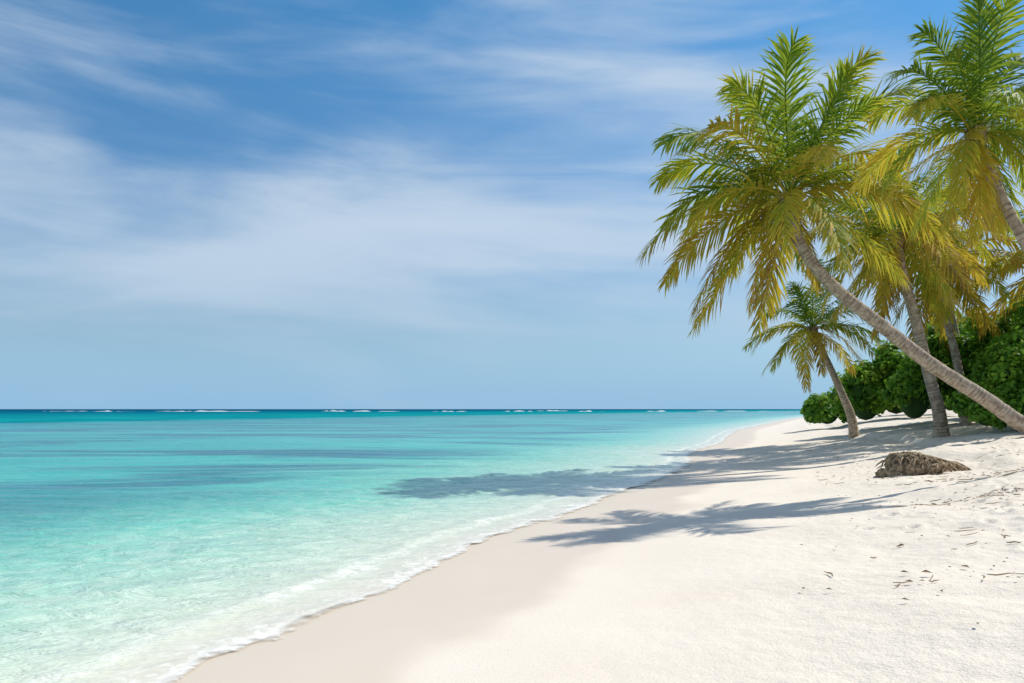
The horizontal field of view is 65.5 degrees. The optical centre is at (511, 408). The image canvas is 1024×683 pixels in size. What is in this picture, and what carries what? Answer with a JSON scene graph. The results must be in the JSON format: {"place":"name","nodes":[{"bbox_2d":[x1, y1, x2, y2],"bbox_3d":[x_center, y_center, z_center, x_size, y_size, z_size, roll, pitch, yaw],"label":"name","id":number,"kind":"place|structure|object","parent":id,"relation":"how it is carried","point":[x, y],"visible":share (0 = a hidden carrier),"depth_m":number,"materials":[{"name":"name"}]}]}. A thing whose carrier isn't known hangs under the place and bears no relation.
{"place":"outdoors","nodes":[
{"label":"outdoors","id":0,"kind":"place"},
{"bbox_2d":[0,409,802,682],"bbox_3d":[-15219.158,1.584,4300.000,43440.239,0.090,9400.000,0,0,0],"label":"sea water","id":1,"kind":"structure","parent":0,"point":[152,545],"depth_m":13.42,"materials":[{"name":"teal liquid"}]},
{"bbox_2d":[104,410,661,411],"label":"breaking waves","id":2,"kind":"object","parent":1,"relation":"on","point":[331,410],"visible":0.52,"depth_m":501.62,"materials":[{"name":"white liquid"}]},
{"bbox_2d":[0,0,1023,408],"label":"sky","id":3,"kind":"structure","parent":0,"point":[205,204],"materials":[{"name":"blue"}]},
{"bbox_2d":[169,409,1023,682],"bbox_3d":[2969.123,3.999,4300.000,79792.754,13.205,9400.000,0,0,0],"label":"sand ground","id":4,"kind":"structure","parent":0,"point":[705,566],"depth_m":6.22,"materials":[{"name":"beige sand"}]},
{"bbox_2d":[742,259,883,438],"bbox_3d":[11.547,-2.296,30.945,4.873,7.254,4.782,0,0,0],"label":"coconut palm","id":5,"kind":"object","parent":4,"relation":"on","point":[815,338],"visible":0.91,"depth_m":30.66,"materials":[{"name":"green plant"}]},
{"bbox_2d":[635,25,1023,433],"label":"coconut palm","id":6,"kind":"object","parent":4,"relation":"on","point":[781,215],"visible":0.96,"depth_m":19.51,"materials":[{"name":"green plant"}]},
{"bbox_2d":[799,386,884,424],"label":"beach shrub","id":7,"kind":"object","parent":4,"relation":"on","point":[815,409],"visible":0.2,"depth_m":45.37,"materials":[{"name":"green plant"}]},
{"bbox_2d":[826,323,967,419],"bbox_3d":[16.747,-1.612,33.596,6.162,4.202,4.143,0,0,0],"label":"beach shrub","id":8,"kind":"object","parent":4,"relation":"on","point":[864,386],"visible":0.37,"depth_m":33.38,"materials":[{"name":"green plant"}]},
{"bbox_2d":[793,140,1012,437],"bbox_3d":[11.602,-3.410,23.923,5.702,8.991,6.044,0,0,44],"label":"coconut palm","id":9,"kind":"object","parent":4,"relation":"on","point":[896,242],"visible":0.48,"depth_m":23.79,"materials":[{"name":"green plant"}]},
{"bbox_2d":[839,172,975,421],"bbox_3d":[15.391,-4.255,31.170,5.750,10.008,5.257,0,0,-11],"label":"coconut palm","id":10,"kind":"object","parent":4,"relation":"on","point":[955,328],"visible":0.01,"depth_m":30.87,"materials":[{"name":"green plant"}]},
{"bbox_2d":[800,424,1023,623],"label":"beach litter","id":11,"kind":"object","parent":4,"relation":"on","point":[909,580],"visible":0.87,"depth_m":9.82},
{"bbox_2d":[874,451,971,476],"bbox_3d":[7.571,1.063,14.650,1.779,0.579,1.243,0,0,-27],"label":"rock","id":12,"kind":"object","parent":4,"relation":"on","point":[907,463],"visible":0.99,"depth_m":14.35,"materials":[{"name":"brown stone"}]},
{"bbox_2d":[842,187,1023,425],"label":"coconut palm","id":13,"kind":"object","parent":4,"relation":"on","point":[973,310],"visible":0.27,"depth_m":26.82,"materials":[{"name":"green plant"}]},
{"bbox_2d":[847,0,1023,252],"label":"coconut palm","id":14,"kind":"object","parent":4,"relation":"on","point":[969,104],"visible":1,"depth_m":12.46,"materials":[{"name":"green plant"}]},
{"bbox_2d":[877,314,1021,418],"bbox_3d":[16.246,-1.589,28.543,5.969,3.891,3.631,0,0,0],"label":"beach shrub","id":15,"kind":"object","parent":4,"relation":"on","point":[905,390],"visible":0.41,"depth_m":27.98,"materials":[{"name":"green plant"}]},
{"bbox_2d":[914,300,1023,409],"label":"beach shrub","id":16,"kind":"object","parent":4,"relation":"on","point":[964,331],"depth_m":34.31,"materials":[{"name":"green plant"}]},
{"bbox_2d":[944,293,1023,430],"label":"beach shrub","id":17,"kind":"object","parent":4,"relation":"on","point":[1002,379],"visible":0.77,"depth_m":22.28,"materials":[{"name":"green plant"}]},
{"bbox_2d":[973,208,1023,341],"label":"coconut palm","id":18,"kind":"object","parent":4,"relation":"on","point":[1010,267],"visible":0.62,"depth_m":27.25,"materials":[{"name":"green plant"}]}
]}

